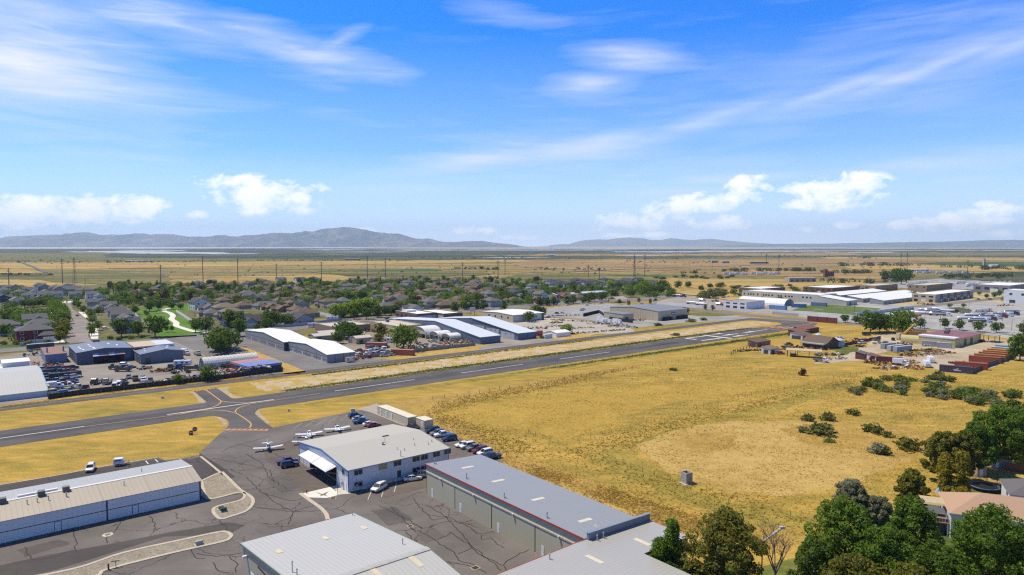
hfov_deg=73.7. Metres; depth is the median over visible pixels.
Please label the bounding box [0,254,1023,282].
trees
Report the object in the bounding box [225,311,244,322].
leafy tree
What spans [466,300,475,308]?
conifer tree
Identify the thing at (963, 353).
farm yard
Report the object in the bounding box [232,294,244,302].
leafy tree
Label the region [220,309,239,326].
leafy tree
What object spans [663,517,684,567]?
poplar tree
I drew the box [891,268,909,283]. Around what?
leafy tree
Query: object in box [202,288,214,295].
leafy tree
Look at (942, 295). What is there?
trade units
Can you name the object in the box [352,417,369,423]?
parked pickup
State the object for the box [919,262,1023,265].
green field
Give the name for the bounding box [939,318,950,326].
leafy tree
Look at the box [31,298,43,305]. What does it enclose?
leafy tree
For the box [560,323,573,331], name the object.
leafy tree
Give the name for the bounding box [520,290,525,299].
conifer tree
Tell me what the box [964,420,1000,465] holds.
leafy tree
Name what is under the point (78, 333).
street
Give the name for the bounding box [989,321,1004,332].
leafy tree
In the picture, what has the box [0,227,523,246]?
mountains
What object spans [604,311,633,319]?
store room
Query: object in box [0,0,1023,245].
sky
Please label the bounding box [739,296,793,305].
tent hall
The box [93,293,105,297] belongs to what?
house
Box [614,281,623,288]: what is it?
leafy tree
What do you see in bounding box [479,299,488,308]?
conifer tree
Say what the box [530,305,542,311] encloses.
leafy tree
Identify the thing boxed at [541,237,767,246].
mountains
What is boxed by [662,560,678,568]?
leafy tree
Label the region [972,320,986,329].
leafy tree
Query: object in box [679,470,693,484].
concrete tower
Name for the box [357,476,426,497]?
parking strip
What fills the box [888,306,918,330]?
leafy tree
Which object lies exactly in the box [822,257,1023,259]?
gold field
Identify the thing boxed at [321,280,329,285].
leafy tree
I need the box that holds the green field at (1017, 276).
[938,271,1023,281]
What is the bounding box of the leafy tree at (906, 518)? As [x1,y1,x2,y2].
[880,494,945,565]
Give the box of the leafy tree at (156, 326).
[142,315,168,336]
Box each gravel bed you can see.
[51,532,228,574]
[203,473,251,517]
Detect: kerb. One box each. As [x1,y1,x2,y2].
[0,457,156,484]
[39,530,232,574]
[200,456,222,474]
[201,471,254,519]
[299,493,329,519]
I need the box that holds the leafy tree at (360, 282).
[356,279,362,284]
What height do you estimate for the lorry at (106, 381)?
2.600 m
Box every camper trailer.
[173,359,192,366]
[326,316,337,319]
[386,337,393,342]
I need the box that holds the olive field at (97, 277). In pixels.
[0,272,171,284]
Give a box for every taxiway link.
[193,387,234,402]
[212,408,272,429]
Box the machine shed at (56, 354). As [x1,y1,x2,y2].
[41,346,66,363]
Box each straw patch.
[0,392,196,428]
[501,461,706,551]
[634,420,910,496]
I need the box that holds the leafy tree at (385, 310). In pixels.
[382,305,390,313]
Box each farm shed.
[747,337,770,346]
[761,345,778,353]
[788,328,809,335]
[790,331,812,339]
[794,325,818,332]
[855,350,868,359]
[866,352,880,360]
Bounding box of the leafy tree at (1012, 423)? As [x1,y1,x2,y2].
[966,402,1023,461]
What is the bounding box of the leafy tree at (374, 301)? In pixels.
[360,297,379,314]
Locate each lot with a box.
[544,303,750,327]
[661,296,840,321]
[778,302,1023,334]
[887,278,1023,288]
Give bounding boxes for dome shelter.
[413,325,440,338]
[429,330,450,339]
[441,332,461,341]
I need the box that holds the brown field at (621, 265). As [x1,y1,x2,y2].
[512,259,1023,270]
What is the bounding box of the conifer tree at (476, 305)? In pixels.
[473,299,479,308]
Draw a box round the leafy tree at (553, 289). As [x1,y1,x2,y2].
[549,287,558,291]
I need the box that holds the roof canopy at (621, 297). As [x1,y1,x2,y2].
[608,296,627,302]
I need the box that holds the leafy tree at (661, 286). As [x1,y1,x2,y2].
[655,283,665,293]
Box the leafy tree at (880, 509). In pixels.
[865,495,892,523]
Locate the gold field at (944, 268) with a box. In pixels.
[845,264,1023,271]
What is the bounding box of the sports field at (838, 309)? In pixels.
[793,305,879,314]
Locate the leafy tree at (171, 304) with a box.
[167,302,175,307]
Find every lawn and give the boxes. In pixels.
[136,304,188,313]
[141,314,203,336]
[762,482,1003,574]
[986,468,1023,484]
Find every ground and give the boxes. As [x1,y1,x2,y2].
[0,248,1023,355]
[0,278,681,353]
[893,293,1003,304]
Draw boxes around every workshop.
[68,339,132,364]
[127,339,183,363]
[918,329,980,347]
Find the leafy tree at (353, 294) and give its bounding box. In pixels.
[347,291,356,298]
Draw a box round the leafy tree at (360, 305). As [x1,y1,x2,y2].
[349,298,364,315]
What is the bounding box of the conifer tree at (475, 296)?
[471,292,477,300]
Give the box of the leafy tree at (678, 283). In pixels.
[673,280,682,287]
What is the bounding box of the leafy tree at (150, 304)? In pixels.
[143,300,155,311]
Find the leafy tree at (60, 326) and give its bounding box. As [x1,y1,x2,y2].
[55,325,67,334]
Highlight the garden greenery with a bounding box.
[1,276,675,340]
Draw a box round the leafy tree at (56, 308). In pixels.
[52,305,68,313]
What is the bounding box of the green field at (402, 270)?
[359,269,439,271]
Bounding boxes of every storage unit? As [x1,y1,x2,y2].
[378,405,416,425]
[415,416,432,428]
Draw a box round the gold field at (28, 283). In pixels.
[0,279,55,286]
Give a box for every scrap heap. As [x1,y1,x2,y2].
[23,351,40,355]
[29,361,55,364]
[30,362,63,366]
[136,365,153,369]
[149,368,173,371]
[169,373,207,379]
[171,369,191,373]
[193,370,243,377]
[196,363,229,370]
[219,368,244,373]
[238,364,271,369]
[399,344,450,348]
[427,337,448,342]
[436,339,464,343]
[522,326,547,328]
[551,319,598,321]
[570,329,625,333]
[587,321,627,325]
[608,324,637,327]
[734,348,758,351]
[781,344,803,347]
[814,352,843,355]
[827,355,846,359]
[862,358,879,363]
[872,341,888,343]
[872,363,924,369]
[874,361,900,365]
[892,348,941,350]
[896,351,914,355]
[905,358,915,363]
[907,350,955,355]
[911,365,924,369]
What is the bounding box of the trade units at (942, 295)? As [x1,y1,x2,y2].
[912,289,973,302]
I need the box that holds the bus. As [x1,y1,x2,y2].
[26,342,53,349]
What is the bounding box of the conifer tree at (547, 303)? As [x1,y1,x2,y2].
[543,296,551,305]
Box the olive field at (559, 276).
[510,273,689,279]
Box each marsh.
[0,248,1023,251]
[0,250,1023,255]
[0,252,1023,261]
[0,274,51,276]
[103,253,814,259]
[817,255,1023,257]
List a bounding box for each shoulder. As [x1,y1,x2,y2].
[190,391,205,402]
[213,416,226,426]
[217,387,241,397]
[255,410,270,423]
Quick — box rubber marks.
[0,342,678,440]
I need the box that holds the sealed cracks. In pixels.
[24,437,527,572]
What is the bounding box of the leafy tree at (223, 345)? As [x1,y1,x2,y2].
[206,335,234,353]
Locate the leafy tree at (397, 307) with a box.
[392,304,399,314]
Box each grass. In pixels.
[0,313,1023,574]
[0,421,228,483]
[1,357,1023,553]
[240,347,304,373]
[262,328,861,425]
[305,328,821,405]
[387,321,716,359]
[389,364,762,543]
[447,378,839,439]
[586,383,850,530]
[591,316,750,335]
[680,432,736,454]
[779,421,948,461]
[831,344,858,354]
[878,348,935,355]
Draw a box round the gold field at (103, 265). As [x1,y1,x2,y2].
[0,260,528,268]
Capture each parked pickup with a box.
[276,456,298,463]
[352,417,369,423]
[433,430,451,437]
[465,443,482,450]
[484,451,501,458]
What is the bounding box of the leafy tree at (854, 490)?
[832,477,869,516]
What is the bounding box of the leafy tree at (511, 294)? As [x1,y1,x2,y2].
[505,292,516,297]
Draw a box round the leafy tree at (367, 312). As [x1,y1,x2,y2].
[360,307,372,318]
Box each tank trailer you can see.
[672,294,685,296]
[695,302,707,304]
[914,311,937,315]
[923,308,940,311]
[928,311,952,315]
[939,308,959,312]
[957,316,974,319]
[964,313,981,315]
[968,317,992,322]
[973,316,997,320]
[979,314,1001,318]
[985,313,1007,317]
[991,312,1013,316]
[997,311,1019,314]
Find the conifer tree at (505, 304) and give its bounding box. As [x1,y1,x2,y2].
[499,300,507,309]
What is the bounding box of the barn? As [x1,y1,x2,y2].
[800,334,839,348]
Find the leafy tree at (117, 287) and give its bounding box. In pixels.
[114,284,123,291]
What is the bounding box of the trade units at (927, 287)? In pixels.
[908,282,951,291]
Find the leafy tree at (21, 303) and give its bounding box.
[17,299,29,307]
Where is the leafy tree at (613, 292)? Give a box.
[609,288,619,296]
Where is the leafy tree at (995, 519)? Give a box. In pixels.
[943,502,1023,574]
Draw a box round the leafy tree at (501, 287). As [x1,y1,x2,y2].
[496,285,504,292]
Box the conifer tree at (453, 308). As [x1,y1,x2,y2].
[450,301,459,310]
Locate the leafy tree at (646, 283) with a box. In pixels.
[639,280,651,287]
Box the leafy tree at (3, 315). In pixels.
[0,312,12,319]
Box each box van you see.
[922,359,930,367]
[927,355,934,362]
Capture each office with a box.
[315,320,369,331]
[369,319,421,334]
[396,309,436,317]
[424,309,462,317]
[973,282,1023,293]
[1003,289,1023,303]
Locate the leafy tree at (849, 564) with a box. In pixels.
[819,553,887,574]
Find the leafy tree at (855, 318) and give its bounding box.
[851,315,859,321]
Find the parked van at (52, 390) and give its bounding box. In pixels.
[47,388,57,394]
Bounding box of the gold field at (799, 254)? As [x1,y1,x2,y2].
[533,253,858,255]
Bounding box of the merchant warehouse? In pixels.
[610,304,687,320]
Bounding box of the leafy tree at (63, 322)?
[53,320,70,330]
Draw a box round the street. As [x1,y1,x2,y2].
[65,303,90,342]
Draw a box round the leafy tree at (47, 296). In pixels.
[41,293,53,298]
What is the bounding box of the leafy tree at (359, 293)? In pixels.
[356,290,365,298]
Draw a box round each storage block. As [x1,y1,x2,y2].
[826,288,886,297]
[847,290,917,302]
[870,292,918,304]
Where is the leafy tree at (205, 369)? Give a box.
[198,365,217,377]
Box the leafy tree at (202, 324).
[193,315,214,332]
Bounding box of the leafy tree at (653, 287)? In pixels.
[647,285,658,292]
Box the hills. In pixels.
[716,240,1023,246]
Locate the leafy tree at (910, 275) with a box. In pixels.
[906,269,914,282]
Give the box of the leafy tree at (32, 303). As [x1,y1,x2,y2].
[23,299,36,307]
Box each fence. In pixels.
[48,367,282,398]
[176,310,190,319]
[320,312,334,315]
[357,343,474,357]
[433,353,729,398]
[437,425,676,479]
[567,367,876,442]
[583,310,632,322]
[693,481,823,521]
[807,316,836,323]
[845,336,880,345]
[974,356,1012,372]
[1005,462,1023,472]
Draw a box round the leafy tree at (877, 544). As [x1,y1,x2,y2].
[851,524,918,574]
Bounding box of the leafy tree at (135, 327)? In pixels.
[128,320,146,335]
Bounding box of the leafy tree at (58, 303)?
[50,302,67,308]
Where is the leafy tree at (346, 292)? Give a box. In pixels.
[344,290,351,298]
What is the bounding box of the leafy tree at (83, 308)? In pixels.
[79,305,87,311]
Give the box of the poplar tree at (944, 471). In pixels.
[935,452,953,489]
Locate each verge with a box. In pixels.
[0,343,69,347]
[101,335,194,340]
[314,305,507,320]
[508,297,599,304]
[687,310,729,315]
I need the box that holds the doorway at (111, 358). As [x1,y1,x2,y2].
[94,354,123,363]
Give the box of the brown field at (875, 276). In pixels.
[696,271,891,279]
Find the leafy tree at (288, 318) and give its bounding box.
[282,314,295,323]
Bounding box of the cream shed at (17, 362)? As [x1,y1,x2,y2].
[1,357,29,367]
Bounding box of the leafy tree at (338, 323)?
[332,320,350,335]
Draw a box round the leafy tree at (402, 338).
[388,323,419,348]
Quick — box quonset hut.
[199,352,257,367]
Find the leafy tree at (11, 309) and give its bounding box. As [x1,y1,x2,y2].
[2,308,14,315]
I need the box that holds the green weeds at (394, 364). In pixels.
[314,353,484,374]
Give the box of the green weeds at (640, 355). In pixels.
[509,333,787,373]
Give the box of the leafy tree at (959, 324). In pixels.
[952,319,965,329]
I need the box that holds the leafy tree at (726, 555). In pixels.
[680,504,770,574]
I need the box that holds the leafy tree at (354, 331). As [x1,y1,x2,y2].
[345,324,364,337]
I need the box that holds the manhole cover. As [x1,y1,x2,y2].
[102,532,112,536]
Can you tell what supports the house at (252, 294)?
on the town ground at (103, 334)
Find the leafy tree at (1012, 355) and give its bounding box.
[1006,347,1018,359]
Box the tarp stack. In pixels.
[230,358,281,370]
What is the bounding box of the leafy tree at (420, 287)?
[415,284,424,289]
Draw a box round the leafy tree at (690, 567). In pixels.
[679,559,705,574]
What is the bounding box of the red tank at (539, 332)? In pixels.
[536,330,542,335]
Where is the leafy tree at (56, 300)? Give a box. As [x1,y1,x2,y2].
[46,298,61,304]
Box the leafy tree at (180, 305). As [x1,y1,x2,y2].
[176,303,183,308]
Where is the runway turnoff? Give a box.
[749,318,816,333]
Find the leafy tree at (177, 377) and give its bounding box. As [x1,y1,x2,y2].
[172,374,183,381]
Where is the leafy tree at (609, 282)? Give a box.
[606,279,614,286]
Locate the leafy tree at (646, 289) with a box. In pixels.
[642,287,652,293]
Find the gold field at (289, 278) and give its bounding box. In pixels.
[183,275,350,282]
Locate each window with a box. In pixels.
[354,469,362,475]
[354,480,362,486]
[379,463,386,469]
[394,460,400,466]
[412,456,419,461]
[421,454,427,459]
[433,451,439,456]
[444,448,450,454]
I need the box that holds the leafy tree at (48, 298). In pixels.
[44,296,58,305]
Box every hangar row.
[0,459,202,543]
[424,454,633,555]
[495,512,689,574]
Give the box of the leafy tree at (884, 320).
[873,311,888,331]
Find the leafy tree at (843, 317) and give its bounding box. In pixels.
[840,314,849,321]
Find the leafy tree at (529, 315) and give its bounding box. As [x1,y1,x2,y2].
[523,311,536,321]
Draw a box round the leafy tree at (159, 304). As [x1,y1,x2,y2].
[154,300,164,309]
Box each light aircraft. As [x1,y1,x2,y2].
[253,440,282,451]
[295,430,322,435]
[325,424,349,431]
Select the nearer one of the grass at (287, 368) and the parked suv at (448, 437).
the parked suv at (448, 437)
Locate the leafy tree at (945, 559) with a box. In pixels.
[909,538,968,574]
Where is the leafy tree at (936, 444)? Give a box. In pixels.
[918,430,959,473]
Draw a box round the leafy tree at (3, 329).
[0,323,14,335]
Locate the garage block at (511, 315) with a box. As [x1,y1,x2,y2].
[482,309,543,321]
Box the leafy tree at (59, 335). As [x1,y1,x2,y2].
[54,330,66,342]
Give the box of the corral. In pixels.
[754,346,813,354]
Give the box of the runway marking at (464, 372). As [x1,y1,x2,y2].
[4,329,766,437]
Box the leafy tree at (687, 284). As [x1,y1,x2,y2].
[684,281,691,286]
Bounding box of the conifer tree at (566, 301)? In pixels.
[563,295,570,303]
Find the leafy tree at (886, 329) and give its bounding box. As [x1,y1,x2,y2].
[877,314,892,331]
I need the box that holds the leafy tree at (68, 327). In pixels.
[62,322,72,332]
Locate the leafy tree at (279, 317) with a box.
[266,312,285,323]
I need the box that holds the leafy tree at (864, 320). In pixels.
[858,309,884,332]
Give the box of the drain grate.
[470,565,479,570]
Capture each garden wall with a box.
[20,339,56,345]
[223,318,341,326]
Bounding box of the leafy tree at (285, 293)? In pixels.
[280,290,295,297]
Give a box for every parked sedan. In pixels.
[66,377,78,380]
[351,415,365,419]
[366,422,380,427]
[403,474,421,481]
[407,423,420,428]
[454,440,465,447]
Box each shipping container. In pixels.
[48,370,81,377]
[365,342,387,347]
[391,348,414,355]
[542,333,551,338]
[769,305,786,309]
[791,304,806,307]
[811,302,826,305]
[870,356,902,362]
[880,342,895,348]
[886,344,904,350]
[893,345,911,351]
[908,331,928,334]
[922,340,939,346]
[937,342,951,347]
[939,364,973,373]
[954,361,987,369]
[969,355,1000,363]
[974,353,1005,361]
[979,351,1009,359]
[983,350,1009,352]
[987,348,1008,350]
[991,346,1009,348]
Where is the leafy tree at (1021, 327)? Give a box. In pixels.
[1015,323,1023,332]
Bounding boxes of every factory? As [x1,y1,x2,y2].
[742,289,836,302]
[818,295,856,305]
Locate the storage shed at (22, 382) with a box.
[0,365,47,401]
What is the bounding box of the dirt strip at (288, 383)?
[250,321,771,391]
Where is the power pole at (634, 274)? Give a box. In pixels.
[632,254,636,276]
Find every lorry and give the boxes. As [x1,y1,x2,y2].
[46,381,64,388]
[56,381,74,389]
[67,383,81,389]
[79,384,89,389]
[90,378,102,384]
[102,378,112,384]
[108,363,125,369]
[114,365,131,371]
[120,378,127,384]
[131,375,138,381]
[139,376,146,381]
[166,364,172,369]
[173,363,182,369]
[180,348,189,355]
[183,364,200,368]
[193,350,200,355]
[813,357,828,362]
[892,358,909,364]
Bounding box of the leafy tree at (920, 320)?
[913,318,926,327]
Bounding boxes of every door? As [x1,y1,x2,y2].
[0,501,105,531]
[0,511,105,543]
[52,356,57,361]
[54,521,61,531]
[58,356,63,362]
[108,482,198,509]
[108,491,198,519]
[132,504,138,514]
[145,358,150,363]
[284,342,287,350]
[299,448,336,473]
[427,473,454,508]
[455,487,490,527]
[486,327,498,333]
[492,505,534,551]
[497,522,499,532]
[501,331,513,338]
[515,316,521,321]
[534,314,540,319]
[535,526,570,554]
[541,545,543,555]
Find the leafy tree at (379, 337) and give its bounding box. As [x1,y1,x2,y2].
[372,333,383,341]
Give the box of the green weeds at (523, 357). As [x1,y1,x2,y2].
[278,328,787,394]
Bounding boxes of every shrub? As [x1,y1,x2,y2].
[701,292,712,298]
[729,288,737,293]
[796,424,810,431]
[798,368,806,375]
[800,413,815,421]
[800,421,836,435]
[818,411,835,421]
[823,438,835,442]
[844,407,860,414]
[850,387,862,394]
[856,385,866,391]
[859,378,872,385]
[859,422,884,433]
[864,376,873,380]
[866,441,885,454]
[871,378,883,383]
[871,382,880,388]
[875,444,892,454]
[876,387,895,391]
[880,376,892,380]
[881,430,895,437]
[890,385,902,389]
[891,374,906,378]
[892,436,923,451]
[893,376,909,383]
[894,380,909,387]
[896,389,907,394]
[898,384,907,389]
[905,377,919,381]
[920,378,932,382]
[920,386,936,393]
[923,375,938,379]
[924,382,939,386]
[924,391,935,396]
[931,370,944,374]
[931,380,950,387]
[933,383,944,387]
[934,374,945,380]
[934,394,950,399]
[936,388,949,394]
[940,485,951,491]
[943,375,957,381]
[944,389,961,394]
[946,391,961,398]
[951,486,968,491]
[957,386,977,391]
[957,392,975,398]
[962,395,976,401]
[966,399,983,405]
[969,386,981,391]
[974,397,988,403]
[976,392,990,399]
[982,389,999,396]
[987,397,1002,401]
[991,401,1007,407]
[1000,388,1022,393]
[1002,389,1022,397]
[1003,398,1019,406]
[1005,399,1021,407]
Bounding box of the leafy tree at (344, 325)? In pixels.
[337,320,358,336]
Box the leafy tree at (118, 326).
[109,317,132,336]
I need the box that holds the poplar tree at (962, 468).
[948,450,972,491]
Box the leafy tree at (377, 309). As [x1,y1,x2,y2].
[372,304,384,316]
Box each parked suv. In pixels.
[58,389,70,392]
[61,365,72,368]
[69,373,80,377]
[85,461,95,472]
[119,362,129,365]
[280,459,298,468]
[348,412,362,417]
[370,480,386,492]
[415,469,425,476]
[425,425,439,432]
[429,428,444,435]
[441,433,457,441]
[459,440,474,448]
[471,445,486,452]
[476,447,492,454]
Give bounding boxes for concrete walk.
[332,485,350,493]
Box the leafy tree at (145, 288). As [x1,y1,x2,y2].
[139,286,151,291]
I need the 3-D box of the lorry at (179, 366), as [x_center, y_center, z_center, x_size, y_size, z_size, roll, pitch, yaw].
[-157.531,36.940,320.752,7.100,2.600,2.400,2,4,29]
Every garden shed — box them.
[974,463,988,476]
[989,457,1012,467]
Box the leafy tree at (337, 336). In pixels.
[331,330,344,341]
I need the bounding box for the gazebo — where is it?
[919,495,944,516]
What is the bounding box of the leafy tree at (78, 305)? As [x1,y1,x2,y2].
[75,301,81,307]
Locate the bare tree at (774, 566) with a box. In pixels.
[754,518,799,574]
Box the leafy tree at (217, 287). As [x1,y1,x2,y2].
[214,283,221,290]
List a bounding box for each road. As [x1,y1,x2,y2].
[549,266,714,271]
[686,307,1012,335]
[731,261,924,265]
[903,297,1002,307]
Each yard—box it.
[0,342,241,405]
[330,332,493,359]
[511,317,634,333]
[814,333,1023,373]
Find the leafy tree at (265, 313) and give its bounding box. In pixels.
[260,309,277,320]
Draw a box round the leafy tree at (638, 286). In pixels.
[634,283,644,290]
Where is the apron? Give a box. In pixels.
[0,410,539,574]
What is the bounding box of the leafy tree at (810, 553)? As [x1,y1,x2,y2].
[785,536,839,574]
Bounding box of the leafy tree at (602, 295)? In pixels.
[597,291,607,299]
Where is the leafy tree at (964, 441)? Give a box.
[945,430,984,476]
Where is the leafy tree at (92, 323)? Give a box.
[86,322,96,327]
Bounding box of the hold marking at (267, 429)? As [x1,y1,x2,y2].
[197,322,820,430]
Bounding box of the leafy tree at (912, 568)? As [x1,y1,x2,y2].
[877,560,932,574]
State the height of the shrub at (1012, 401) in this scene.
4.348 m
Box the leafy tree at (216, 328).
[208,326,237,340]
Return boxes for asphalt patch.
[17,539,68,556]
[82,521,146,540]
[230,440,264,453]
[230,532,267,549]
[262,474,300,492]
[269,455,286,463]
[371,506,412,525]
[415,528,445,543]
[459,527,506,549]
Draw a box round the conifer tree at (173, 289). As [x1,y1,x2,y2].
[171,285,176,294]
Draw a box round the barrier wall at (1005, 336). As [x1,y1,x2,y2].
[997,334,1011,337]
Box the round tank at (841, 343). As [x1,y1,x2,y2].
[837,338,844,346]
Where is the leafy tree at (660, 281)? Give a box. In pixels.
[657,279,668,285]
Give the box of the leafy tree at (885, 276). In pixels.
[879,270,890,281]
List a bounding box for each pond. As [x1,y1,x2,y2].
[72,251,223,253]
[132,250,185,250]
[200,253,253,253]
[483,257,547,257]
[628,251,802,251]
[849,252,890,252]
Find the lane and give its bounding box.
[0,523,244,574]
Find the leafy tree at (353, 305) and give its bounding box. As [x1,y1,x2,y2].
[345,301,357,316]
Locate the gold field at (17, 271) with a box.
[0,269,42,272]
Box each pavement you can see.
[0,453,234,491]
[90,322,97,338]
[167,328,390,377]
[262,440,336,491]
[478,337,562,349]
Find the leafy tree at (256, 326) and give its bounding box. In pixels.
[253,324,261,328]
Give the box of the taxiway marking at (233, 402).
[3,340,569,427]
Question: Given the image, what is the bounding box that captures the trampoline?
[969,474,999,492]
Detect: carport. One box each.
[545,329,570,336]
[786,348,821,357]
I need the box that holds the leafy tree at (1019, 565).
[984,526,1023,574]
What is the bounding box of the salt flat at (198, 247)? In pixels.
[0,246,540,248]
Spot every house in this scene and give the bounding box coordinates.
[0,287,10,293]
[0,294,11,301]
[0,319,20,335]
[9,297,24,302]
[10,284,22,290]
[12,289,25,295]
[13,323,55,341]
[20,292,36,298]
[20,313,47,320]
[22,287,36,291]
[23,318,54,326]
[37,284,48,290]
[37,291,54,296]
[47,285,56,290]
[52,286,66,294]
[55,291,63,298]
[62,286,78,293]
[67,291,81,298]
[79,287,93,290]
[84,291,98,298]
[85,298,104,305]
[86,304,104,312]
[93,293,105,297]
[99,301,119,306]
[104,304,114,314]
[105,306,126,316]
[109,310,134,321]
[112,316,140,333]
[124,315,141,320]
[151,287,161,291]
[188,297,209,309]
[190,288,204,294]
[194,280,206,286]
[196,303,212,310]
[197,308,216,316]
[211,302,238,310]
[213,297,231,304]
[213,307,244,318]
[219,313,251,326]
[222,293,239,297]
[227,281,240,285]
[233,301,253,308]
[240,314,263,327]
[241,292,255,298]
[244,281,252,287]
[251,301,275,309]
[254,278,267,282]
[254,297,270,302]
[256,300,276,304]
[260,303,275,310]
[268,304,287,312]
[275,277,286,281]
[278,297,294,302]
[282,311,314,323]
[283,300,293,307]
[286,305,309,312]
[287,308,320,317]
[293,277,305,282]
[293,286,311,292]
[293,299,309,307]
[310,297,321,303]
[315,298,339,307]
[333,297,351,303]
[338,287,352,291]
[353,287,365,290]
[361,284,376,289]
[366,277,375,281]
[369,294,384,297]
[379,302,401,313]
[381,284,392,288]
[381,295,394,301]
[391,293,407,296]
[392,297,408,300]
[398,283,412,287]
[400,280,414,284]
[400,303,424,309]
[419,298,438,308]
[422,288,439,295]
[434,301,451,308]
[435,280,454,287]
[449,278,458,283]
[461,282,480,288]
[464,285,477,290]
[467,279,481,283]
[480,290,498,296]
[481,297,500,306]
[502,297,523,302]
[507,286,519,289]
[507,289,521,293]
[526,283,539,288]
[531,296,544,304]
[532,291,547,296]
[543,279,557,285]
[555,292,570,298]
[563,293,583,299]
[579,281,592,286]
[598,277,607,281]
[925,492,1023,539]
[999,478,1023,497]
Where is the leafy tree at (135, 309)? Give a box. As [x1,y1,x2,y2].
[131,306,139,312]
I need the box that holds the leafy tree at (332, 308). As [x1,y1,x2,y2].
[326,304,344,315]
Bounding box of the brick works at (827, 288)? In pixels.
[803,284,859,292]
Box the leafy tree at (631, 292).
[626,288,636,296]
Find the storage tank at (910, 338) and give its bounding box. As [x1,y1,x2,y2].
[901,334,918,343]
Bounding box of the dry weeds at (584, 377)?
[420,367,857,533]
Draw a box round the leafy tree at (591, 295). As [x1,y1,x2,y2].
[588,292,597,299]
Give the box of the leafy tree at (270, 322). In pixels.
[260,318,274,328]
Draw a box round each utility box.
[194,539,203,545]
[219,507,227,512]
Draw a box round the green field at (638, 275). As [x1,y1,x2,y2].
[609,274,670,276]
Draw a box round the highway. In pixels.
[0,294,695,351]
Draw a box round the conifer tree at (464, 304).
[460,300,469,309]
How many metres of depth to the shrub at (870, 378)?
289.76 m
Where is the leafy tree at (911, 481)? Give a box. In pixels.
[893,468,931,505]
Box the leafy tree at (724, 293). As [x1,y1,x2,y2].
[717,291,728,295]
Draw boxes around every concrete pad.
[303,487,348,497]
[359,403,427,428]
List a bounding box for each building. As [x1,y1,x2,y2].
[548,290,606,297]
[750,262,768,263]
[784,277,815,281]
[823,269,827,276]
[828,271,833,276]
[901,269,929,271]
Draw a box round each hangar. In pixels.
[240,510,460,574]
[245,328,308,350]
[288,339,354,362]
[297,424,450,492]
[388,317,500,343]
[442,316,536,339]
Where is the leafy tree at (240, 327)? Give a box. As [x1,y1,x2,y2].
[231,318,247,332]
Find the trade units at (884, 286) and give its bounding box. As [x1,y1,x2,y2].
[856,283,897,290]
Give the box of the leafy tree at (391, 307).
[388,305,396,314]
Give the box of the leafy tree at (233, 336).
[217,330,243,350]
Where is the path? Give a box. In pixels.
[161,308,207,332]
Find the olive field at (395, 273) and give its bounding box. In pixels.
[314,269,487,276]
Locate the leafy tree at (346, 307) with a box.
[335,301,351,315]
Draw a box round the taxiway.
[0,318,749,410]
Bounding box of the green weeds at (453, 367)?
[284,328,749,390]
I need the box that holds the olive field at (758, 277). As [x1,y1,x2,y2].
[673,276,827,278]
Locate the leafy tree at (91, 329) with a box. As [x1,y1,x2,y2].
[86,325,96,335]
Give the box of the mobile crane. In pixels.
[895,323,915,339]
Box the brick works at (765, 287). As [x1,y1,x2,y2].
[739,286,784,290]
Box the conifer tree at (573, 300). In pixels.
[570,294,577,302]
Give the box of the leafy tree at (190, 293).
[188,291,194,299]
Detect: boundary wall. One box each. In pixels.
[652,301,772,313]
[773,312,798,315]
[799,313,836,317]
[856,306,913,314]
[913,329,926,331]
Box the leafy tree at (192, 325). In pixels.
[187,318,201,331]
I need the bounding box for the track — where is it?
[11,260,47,272]
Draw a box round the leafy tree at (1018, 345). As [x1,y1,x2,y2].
[1007,332,1023,360]
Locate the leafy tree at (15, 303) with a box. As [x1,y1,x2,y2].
[7,300,18,307]
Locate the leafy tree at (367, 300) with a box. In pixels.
[355,297,372,312]
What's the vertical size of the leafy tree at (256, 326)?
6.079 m
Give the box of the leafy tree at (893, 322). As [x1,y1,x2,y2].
[888,313,910,331]
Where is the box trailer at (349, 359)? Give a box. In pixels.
[345,356,354,361]
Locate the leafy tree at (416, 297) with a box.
[409,295,421,302]
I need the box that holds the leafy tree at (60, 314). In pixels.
[54,309,72,320]
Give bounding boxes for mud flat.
[389,247,1023,248]
[699,250,1023,250]
[846,247,1023,247]
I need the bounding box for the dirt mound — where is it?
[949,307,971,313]
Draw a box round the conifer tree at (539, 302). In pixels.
[534,296,542,304]
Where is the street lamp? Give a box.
[761,526,784,572]
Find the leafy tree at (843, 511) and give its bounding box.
[803,495,873,566]
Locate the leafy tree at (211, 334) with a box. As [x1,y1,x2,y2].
[202,329,222,350]
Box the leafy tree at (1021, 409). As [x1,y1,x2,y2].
[1012,401,1023,446]
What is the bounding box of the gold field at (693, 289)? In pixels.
[655,278,869,299]
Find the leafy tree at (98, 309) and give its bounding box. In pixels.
[95,306,101,314]
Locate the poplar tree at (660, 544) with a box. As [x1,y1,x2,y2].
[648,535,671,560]
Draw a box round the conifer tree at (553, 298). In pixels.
[550,296,558,304]
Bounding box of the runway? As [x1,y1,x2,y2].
[0,327,760,446]
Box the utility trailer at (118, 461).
[113,457,129,466]
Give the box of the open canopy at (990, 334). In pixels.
[982,333,1000,342]
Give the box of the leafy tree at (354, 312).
[348,308,359,318]
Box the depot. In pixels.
[724,299,764,308]
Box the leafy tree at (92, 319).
[86,315,96,321]
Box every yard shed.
[308,332,336,339]
[314,330,345,335]
[350,335,371,343]
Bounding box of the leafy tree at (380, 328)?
[371,322,388,336]
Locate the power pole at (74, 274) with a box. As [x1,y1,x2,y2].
[72,257,77,284]
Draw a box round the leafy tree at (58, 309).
[53,307,70,315]
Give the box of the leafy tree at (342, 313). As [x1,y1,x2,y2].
[336,309,346,317]
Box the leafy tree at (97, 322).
[94,320,102,329]
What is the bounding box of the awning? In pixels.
[926,506,945,517]

